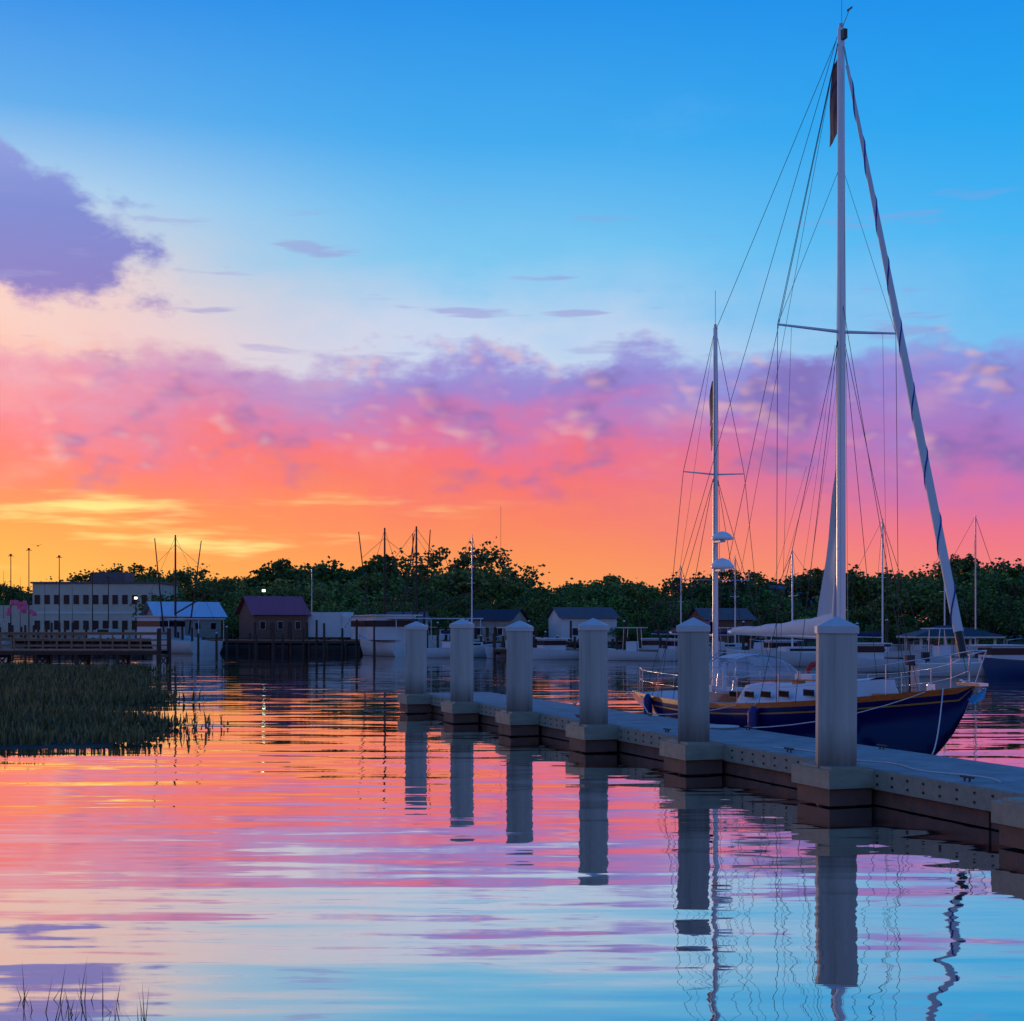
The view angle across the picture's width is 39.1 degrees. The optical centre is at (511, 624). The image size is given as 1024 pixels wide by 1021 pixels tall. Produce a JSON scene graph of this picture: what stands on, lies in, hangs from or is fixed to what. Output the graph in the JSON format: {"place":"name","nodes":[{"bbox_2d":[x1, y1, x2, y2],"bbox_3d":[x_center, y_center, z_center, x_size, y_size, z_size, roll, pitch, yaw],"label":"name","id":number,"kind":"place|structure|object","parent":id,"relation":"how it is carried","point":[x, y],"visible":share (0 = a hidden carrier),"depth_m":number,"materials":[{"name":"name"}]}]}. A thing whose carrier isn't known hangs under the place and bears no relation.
{"place":"outdoors","nodes":[
{"label":"outdoors","id":0,"kind":"place"},
{"bbox_2d":[0,653,1023,1020],"bbox_3d":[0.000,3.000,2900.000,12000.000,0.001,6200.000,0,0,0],"label":"water","id":1,"kind":"structure","parent":0,"point":[320,837],"depth_m":17.30,"materials":[{"name":"liquid"}]},
{"bbox_2d":[0,628,170,668],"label":"timber pier","id":2,"kind":"structure","parent":1,"relation":"in","point":[158,652],"depth_m":95.53,"materials":[{"name":"brown wood"}]},
{"bbox_2d":[0,659,228,1020],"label":"marsh grass","id":3,"kind":"structure","parent":1,"relation":"on","point":[42,705],"depth_m":45.13,"materials":[{"name":"marsh grass blades"},{"name":"mud"}]},
{"bbox_2d":[404,621,427,712],"bbox_3d":[-3.275,2.439,49.162,0.680,5.123,0.680,0,0,9],"label":"piling","id":4,"kind":"object","parent":1,"relation":"in","point":[415,657],"visible":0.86,"depth_m":48.87,"materials":[{"name":"grey concrete"}]},
{"bbox_2d":[449,619,473,722],"bbox_3d":[-1.535,2.406,44.155,0.680,5.188,0.680,0,0,7],"label":"piling","id":5,"kind":"object","parent":1,"relation":"in","point":[461,660],"visible":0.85,"depth_m":43.84,"materials":[{"name":"grey concrete"}]},
{"bbox_2d":[506,620,533,735],"bbox_3d":[0.205,2.441,39.156,0.680,5.117,0.680,0,0,9],"label":"piling","id":6,"kind":"object","parent":1,"relation":"in","point":[519,689],"visible":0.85,"depth_m":38.84,"materials":[{"name":"grey concrete"}]},
{"bbox_2d":[578,618,608,752],"bbox_3d":[1.940,2.420,34.157,0.680,5.160,0.680,0,0,8],"label":"piling","id":7,"kind":"object","parent":1,"relation":"in","point":[593,672],"visible":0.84,"depth_m":33.84,"materials":[{"name":"grey concrete"}]},
{"bbox_2d":[676,617,709,774],"bbox_3d":[3.681,2.425,29.158,0.680,5.151,0.680,0,0,7],"label":"piling","id":8,"kind":"object","parent":1,"relation":"in","point":[693,687],"visible":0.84,"depth_m":28.84,"materials":[{"name":"grey concrete"}]},
{"bbox_2d":[398,692,1023,849],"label":"floating dock","id":9,"kind":"object","parent":1,"relation":"on","point":[984,794],"visible":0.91,"depth_m":27.04,"materials":[{"name":"concrete"}]},
{"bbox_2d":[632,6,987,754],"bbox_3d":[7.147,-5.569,36.125,4.000,18.661,14.870,0,0,-19],"label":"sailboat","id":10,"kind":"object","parent":1,"relation":"on","point":[910,724],"visible":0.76,"depth_m":34.12,"materials":[{"name":"blue"}]},
{"bbox_2d":[560,688,943,753],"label":"ketch fenders and lines","id":11,"kind":"object","parent":10,"relation":"attached to","point":[753,717],"visible":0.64,"depth_m":34.03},
{"bbox_2d":[815,616,858,805],"bbox_3d":[5.427,2.427,24.158,0.680,5.146,0.680,0,0,8],"label":"piling","id":12,"kind":"object","parent":1,"relation":"in","point":[836,693],"visible":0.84,"depth_m":23.85,"materials":[{"name":"grey concrete"}]},
{"bbox_2d":[0,0,1023,618],"label":"sky","id":13,"kind":"structure","parent":0,"point":[291,280],"materials":[{"name":"blue"}]},
{"bbox_2d":[2,629,1023,653],"bbox_3d":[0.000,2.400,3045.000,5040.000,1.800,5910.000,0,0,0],"label":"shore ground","id":14,"kind":"structure","parent":0,"point":[334,649],"depth_m":152.71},
{"bbox_2d":[0,581,32,603],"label":"tree","id":15,"kind":"object","parent":14,"relation":"on","point":[19,592],"visible":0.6,"depth_m":367.37,"materials":[{"name":"green plant"}]},
{"bbox_2d":[0,597,32,604],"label":"tree","id":16,"kind":"object","parent":14,"relation":"on","point":[22,600],"visible":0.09,"depth_m":340.87,"materials":[{"name":"green plant"}]},
{"bbox_2d":[41,576,89,581],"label":"tree","id":17,"kind":"object","parent":14,"relation":"on","point":[62,580],"visible":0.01,"depth_m":401.42,"materials":[{"name":"green plant"}]},
{"bbox_2d":[66,563,138,581],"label":"tree","id":18,"kind":"object","parent":14,"relation":"on","point":[83,578],"visible":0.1,"depth_m":395.38,"materials":[{"name":"green plant"}]},
{"bbox_2d":[134,577,182,592],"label":"tree","id":19,"kind":"object","parent":14,"relation":"on","point":[142,580],"visible":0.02,"depth_m":352.48,"materials":[{"name":"green plant"}]},
{"bbox_2d":[114,563,211,589],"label":"tree","id":20,"kind":"object","parent":14,"relation":"on","point":[186,578],"visible":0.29,"depth_m":394.20,"materials":[{"name":"green plant"}]},
{"bbox_2d":[129,584,240,616],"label":"tree","id":21,"kind":"object","parent":14,"relation":"on","point":[214,596],"visible":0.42,"depth_m":193.30,"materials":[{"name":"green plant"}]},
{"bbox_2d":[184,573,239,590],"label":"tree","id":22,"kind":"object","parent":14,"relation":"on","point":[213,582],"visible":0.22,"depth_m":335.28,"materials":[{"name":"green plant"}]},
{"bbox_2d":[187,577,242,602],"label":"tree","id":23,"kind":"object","parent":14,"relation":"on","point":[229,587],"visible":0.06,"depth_m":208.70,"materials":[{"name":"green plant"}]},
{"bbox_2d":[219,602,234,637],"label":"tree","id":24,"kind":"object","parent":14,"relation":"on","point":[222,605],"visible":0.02,"depth_m":185.02,"materials":[{"name":"green plant"}]},
{"bbox_2d":[221,605,238,638],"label":"tree","id":25,"kind":"object","parent":14,"relation":"on","point":[229,614],"visible":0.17,"depth_m":173.56,"materials":[{"name":"green plant"}]},
{"bbox_2d":[221,614,241,638],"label":"tree","id":26,"kind":"object","parent":14,"relation":"on","point":[235,626],"visible":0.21,"depth_m":166.42,"materials":[{"name":"green plant"}]},
{"bbox_2d":[226,576,249,581],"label":"tree","id":27,"kind":"object","parent":14,"relation":"on","point":[236,579],"visible":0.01,"depth_m":378.50,"materials":[{"name":"green plant"}]},
{"bbox_2d":[219,579,307,617],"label":"tree","id":28,"kind":"object","parent":14,"relation":"on","point":[248,592],"visible":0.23,"depth_m":185.55,"materials":[{"name":"green plant"}]},
{"bbox_2d":[223,577,353,607],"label":"tree","id":29,"kind":"object","parent":14,"relation":"on","point":[285,583],"visible":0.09,"depth_m":207.35,"materials":[{"name":"green plant"}]},
{"bbox_2d":[242,558,354,590],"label":"tree","id":30,"kind":"object","parent":14,"relation":"on","point":[280,569],"visible":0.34,"depth_m":231.93,"materials":[{"name":"green plant"}]},
{"bbox_2d":[287,582,348,611],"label":"tree","id":31,"kind":"object","parent":14,"relation":"on","point":[317,598],"visible":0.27,"depth_m":184.30,"materials":[{"name":"green plant"}]},
{"bbox_2d":[298,582,375,608],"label":"tree","id":32,"kind":"object","parent":14,"relation":"on","point":[319,584],"visible":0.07,"depth_m":202.74,"materials":[{"name":"green plant"}]},
{"bbox_2d":[317,601,381,614],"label":"tree","id":33,"kind":"object","parent":14,"relation":"on","point":[333,608],"visible":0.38,"depth_m":173.89,"materials":[{"name":"green plant"}]},
{"bbox_2d":[289,552,430,587],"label":"tree","id":34,"kind":"object","parent":14,"relation":"on","point":[322,573],"visible":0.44,"depth_m":221.40,"materials":[{"name":"green plant"}]},
{"bbox_2d":[297,572,446,609],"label":"tree","id":35,"kind":"object","parent":14,"relation":"on","point":[378,588],"visible":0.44,"depth_m":197.64,"materials":[{"name":"green plant"}]},
{"bbox_2d":[347,594,419,610],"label":"tree","id":36,"kind":"object","parent":14,"relation":"on","point":[378,600],"visible":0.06,"depth_m":186.77,"materials":[{"name":"green plant"}]},
{"bbox_2d":[364,595,414,614],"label":"tree","id":37,"kind":"object","parent":14,"relation":"on","point":[397,608],"visible":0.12,"depth_m":163.71,"materials":[{"name":"green plant"}]},
{"bbox_2d":[371,584,480,608],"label":"tree","id":38,"kind":"object","parent":14,"relation":"on","point":[421,598],"visible":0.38,"depth_m":191.69,"materials":[{"name":"green plant"}]},
{"bbox_2d":[389,571,466,599],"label":"tree","id":39,"kind":"object","parent":14,"relation":"on","point":[450,590],"visible":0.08,"depth_m":223.66,"materials":[{"name":"green plant"}]},
{"bbox_2d":[401,606,464,630],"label":"tree","id":40,"kind":"object","parent":14,"relation":"on","point":[443,622],"visible":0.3,"depth_m":162.68,"materials":[{"name":"green plant"}]},
{"bbox_2d":[432,617,465,633],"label":"tree","id":41,"kind":"object","parent":14,"relation":"on","point":[435,632],"visible":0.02,"depth_m":155.50,"materials":[{"name":"green plant"}]},
{"bbox_2d":[430,597,476,628],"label":"tree","id":42,"kind":"object","parent":14,"relation":"on","point":[454,607],"visible":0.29,"depth_m":174.46,"materials":[{"name":"green plant"}]},
{"bbox_2d":[428,597,494,611],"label":"tree","id":43,"kind":"object","parent":14,"relation":"on","point":[479,600],"visible":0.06,"depth_m":194.05,"materials":[{"name":"green plant"}]},
{"bbox_2d":[391,536,550,590],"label":"tree","id":44,"kind":"object","parent":14,"relation":"on","point":[484,560],"visible":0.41,"depth_m":258.53,"materials":[{"name":"green plant"}]},
{"bbox_2d":[420,560,527,602],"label":"tree","id":45,"kind":"object","parent":14,"relation":"on","point":[495,583],"visible":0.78,"depth_m":219.41,"materials":[{"name":"green plant"}]},
{"bbox_2d":[456,599,530,620],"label":"tree","id":46,"kind":"object","parent":14,"relation":"on","point":[504,605],"visible":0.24,"depth_m":169.85,"materials":[{"name":"green plant"}]},
{"bbox_2d":[473,587,537,606],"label":"tree","id":47,"kind":"object","parent":14,"relation":"on","point":[499,597],"visible":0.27,"depth_m":218.55,"materials":[{"name":"green plant"}]},
{"bbox_2d":[0,515,1023,677],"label":"marina","id":48,"kind":"object","parent":14,"relation":"on","point":[101,601],"visible":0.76,"depth_m":146.29,"materials":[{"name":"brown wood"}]},
{"bbox_2d":[527,612,548,637],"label":"tree","id":49,"kind":"object","parent":14,"relation":"on","point":[537,624],"visible":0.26,"depth_m":156.72,"materials":[{"name":"green plant"}]},
{"bbox_2d":[509,597,574,623],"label":"tree","id":50,"kind":"object","parent":14,"relation":"on","point":[530,608],"visible":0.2,"depth_m":169.09,"materials":[{"name":"green plant"}]},
{"bbox_2d":[538,618,548,636],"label":"tree","id":51,"kind":"object","parent":14,"relation":"on","point":[545,624],"visible":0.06,"depth_m":152.57,"materials":[{"name":"green plant"}]},
{"bbox_2d":[525,584,561,598],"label":"tree","id":52,"kind":"object","parent":14,"relation":"on","point":[537,590],"visible":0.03,"depth_m":252.20,"materials":[{"name":"green plant"}]},
{"bbox_2d":[496,585,603,608],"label":"tree","id":53,"kind":"object","parent":14,"relation":"on","point":[543,591],"visible":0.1,"depth_m":190.52,"materials":[{"name":"green plant"}]},
{"bbox_2d":[538,573,632,599],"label":"tree","id":54,"kind":"object","parent":14,"relation":"on","point":[612,578],"visible":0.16,"depth_m":245.47,"materials":[{"name":"green plant"}]},
{"bbox_2d":[532,576,644,616],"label":"tree","id":55,"kind":"object","parent":14,"relation":"on","point":[599,591],"visible":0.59,"depth_m":167.53,"materials":[{"name":"green plant"}]},
{"bbox_2d":[607,625,656,640],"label":"tree","id":56,"kind":"object","parent":14,"relation":"on","point":[632,633],"visible":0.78,"depth_m":146.60,"materials":[{"name":"green plant"}]},
{"bbox_2d":[610,575,666,609],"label":"tree","id":57,"kind":"object","parent":14,"relation":"on","point":[642,591],"visible":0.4,"depth_m":180.21,"materials":[{"name":"green plant"}]},
{"bbox_2d":[606,599,679,639],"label":"tree","id":58,"kind":"object","parent":14,"relation":"on","point":[638,607],"visible":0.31,"depth_m":164.16,"materials":[{"name":"green plant"}]},
{"bbox_2d":[615,609,673,640],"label":"tree","id":59,"kind":"object","parent":14,"relation":"on","point":[629,618],"visible":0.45,"depth_m":158.63,"materials":[{"name":"green plant"}]},
{"bbox_2d":[638,586,685,601],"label":"tree","id":60,"kind":"object","parent":14,"relation":"on","point":[657,590],"visible":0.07,"depth_m":237.28,"materials":[{"name":"green plant"}]},
{"bbox_2d":[651,626,677,638],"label":"tree","id":61,"kind":"object","parent":14,"relation":"on","point":[671,636],"visible":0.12,"depth_m":147.23,"materials":[{"name":"green plant"}]},
{"bbox_2d":[643,610,689,630],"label":"tree","id":62,"kind":"object","parent":14,"relation":"on","point":[670,617],"visible":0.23,"depth_m":153.04,"materials":[{"name":"green plant"}]},
{"bbox_2d":[650,589,686,606],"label":"tree","id":63,"kind":"object","parent":14,"relation":"on","point":[657,595],"visible":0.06,"depth_m":206.69,"materials":[{"name":"green plant"}]},
{"bbox_2d":[657,596,711,625],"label":"tree","id":64,"kind":"object","parent":14,"relation":"on","point":[686,606],"visible":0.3,"depth_m":158.18,"materials":[{"name":"green plant"}]},
{"bbox_2d":[677,584,754,607],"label":"tree","id":65,"kind":"object","parent":14,"relation":"on","point":[705,594],"visible":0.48,"depth_m":171.59,"materials":[{"name":"green plant"}]},
{"bbox_2d":[658,568,785,607],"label":"tree","id":66,"kind":"object","parent":14,"relation":"on","point":[721,574],"visible":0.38,"depth_m":194.97,"materials":[{"name":"green plant"}]},
{"bbox_2d":[741,635,770,642],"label":"tree","id":67,"kind":"object","parent":14,"relation":"on","point":[765,638],"visible":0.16,"depth_m":135.59,"materials":[{"name":"green plant"}]},
{"bbox_2d":[747,605,782,625],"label":"tree","id":68,"kind":"object","parent":14,"relation":"on","point":[772,618],"visible":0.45,"depth_m":151.01,"materials":[{"name":"green plant"}]},
{"bbox_2d":[739,589,803,613],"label":"tree","id":69,"kind":"object","parent":14,"relation":"on","point":[763,597],"visible":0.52,"depth_m":166.44,"materials":[{"name":"green plant"}]},
{"bbox_2d":[737,568,821,591],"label":"tree","id":70,"kind":"object","parent":14,"relation":"on","point":[758,579],"visible":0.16,"depth_m":217.53,"materials":[{"name":"green plant"}]},
{"bbox_2d":[777,606,817,641],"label":"tree","id":71,"kind":"object","parent":14,"relation":"on","point":[799,613],"visible":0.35,"depth_m":148.65,"materials":[{"name":"green plant"}]},
{"bbox_2d":[760,610,850,639],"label":"tree","id":72,"kind":"object","parent":14,"relation":"on","point":[794,613],"visible":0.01,"depth_m":158.61,"materials":[{"name":"green plant"}]},
{"bbox_2d":[737,564,896,610],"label":"tree","id":73,"kind":"object","parent":14,"relation":"on","point":[817,575],"visible":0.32,"depth_m":185.97,"materials":[{"name":"green plant"}]},
{"bbox_2d":[795,615,851,622],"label":"tree","id":74,"kind":"object","parent":14,"relation":"on","point":[814,617],"visible":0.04,"depth_m":137.58,"materials":[{"name":"green plant"}]},
{"bbox_2d":[801,604,876,631],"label":"tree","id":75,"kind":"object","parent":14,"relation":"on","point":[861,625],"visible":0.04,"depth_m":171.54,"materials":[{"name":"green plant"}]},
{"bbox_2d":[806,568,931,627],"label":"tree","id":76,"kind":"object","parent":14,"relation":"on","point":[861,587],"visible":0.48,"depth_m":152.67,"materials":[{"name":"green plant"}]},
{"bbox_2d":[859,624,917,646],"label":"tree","id":77,"kind":"object","parent":14,"relation":"on","point":[892,632],"visible":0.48,"depth_m":124.60,"materials":[{"name":"green plant"}]},
{"bbox_2d":[846,594,936,631],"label":"tree","id":78,"kind":"object","parent":14,"relation":"on","point":[862,613],"visible":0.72,"depth_m":136.92,"materials":[{"name":"green plant"}]},
{"bbox_2d":[859,615,936,640],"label":"tree","id":79,"kind":"object","parent":14,"relation":"on","point":[911,621],"visible":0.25,"depth_m":146.81,"materials":[{"name":"green plant"}]},
{"bbox_2d":[908,619,948,629],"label":"tree","id":80,"kind":"object","parent":14,"relation":"on","point":[930,626],"visible":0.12,"depth_m":147.51,"materials":[{"name":"green plant"}]},
{"bbox_2d":[872,571,985,618],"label":"tree","id":81,"kind":"object","parent":14,"relation":"on","point":[965,577],"visible":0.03,"depth_m":153.88,"materials":[{"name":"green plant"}]},
{"bbox_2d":[917,638,954,643],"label":"tree","id":82,"kind":"object","parent":14,"relation":"on","point":[949,640],"visible":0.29,"depth_m":119.79,"materials":[{"name":"green plant"}]},
{"bbox_2d":[867,577,1009,643],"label":"tree","id":83,"kind":"object","parent":14,"relation":"on","point":[928,587],"visible":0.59,"depth_m":134.26,"materials":[{"name":"green plant"}]},
{"bbox_2d":[900,553,1022,582],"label":"tree","id":84,"kind":"object","parent":14,"relation":"on","point":[965,564],"visible":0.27,"depth_m":212.21,"materials":[{"name":"green plant"}]},
{"bbox_2d":[917,596,1022,642],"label":"tree","id":85,"kind":"object","parent":14,"relation":"on","point":[997,617],"visible":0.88,"depth_m":127.27,"materials":[{"name":"green plant"}]},
{"bbox_2d":[946,594,1023,633],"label":"tree","id":86,"kind":"object","parent":14,"relation":"on","point":[1018,605],"visible":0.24,"depth_m":136.87,"materials":[{"name":"green plant"}]},
{"bbox_2d":[964,627,1011,643],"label":"tree","id":87,"kind":"object","parent":14,"relation":"on","point":[986,640],"visible":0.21,"depth_m":122.00,"materials":[{"name":"green plant"}]},
{"bbox_2d":[965,564,1023,638],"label":"tree","id":88,"kind":"object","parent":14,"relation":"on","point":[988,578],"visible":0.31,"depth_m":152.72,"materials":[{"name":"green plant"}]},
{"bbox_2d":[967,558,1023,593],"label":"tree","id":89,"kind":"object","parent":14,"relation":"on","point":[1000,572],"visible":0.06,"depth_m":182.88,"materials":[{"name":"green plant"}]},
{"bbox_2d":[977,607,1023,640],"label":"tree","id":90,"kind":"object","parent":14,"relation":"on","point":[1005,631],"visible":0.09,"depth_m":147.88,"materials":[{"name":"green plant"}]},
{"bbox_2d":[990,585,1023,601],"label":"tree","id":91,"kind":"object","parent":14,"relation":"on","point":[1021,587],"visible":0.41,"depth_m":152.86,"materials":[{"name":"green plant"}]},
{"bbox_2d":[1000,568,1023,640],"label":"palm","id":92,"kind":"object","parent":14,"relation":"on","point":[1014,576],"visible":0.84,"depth_m":149.67,"materials":[{"name":"green plant"}]},
{"bbox_2d":[1008,621,1023,633],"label":"tree","id":93,"kind":"object","parent":14,"relation":"on","point":[1022,628],"visible":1,"depth_m":121.79,"materials":[{"name":"green plant"}]}
]}

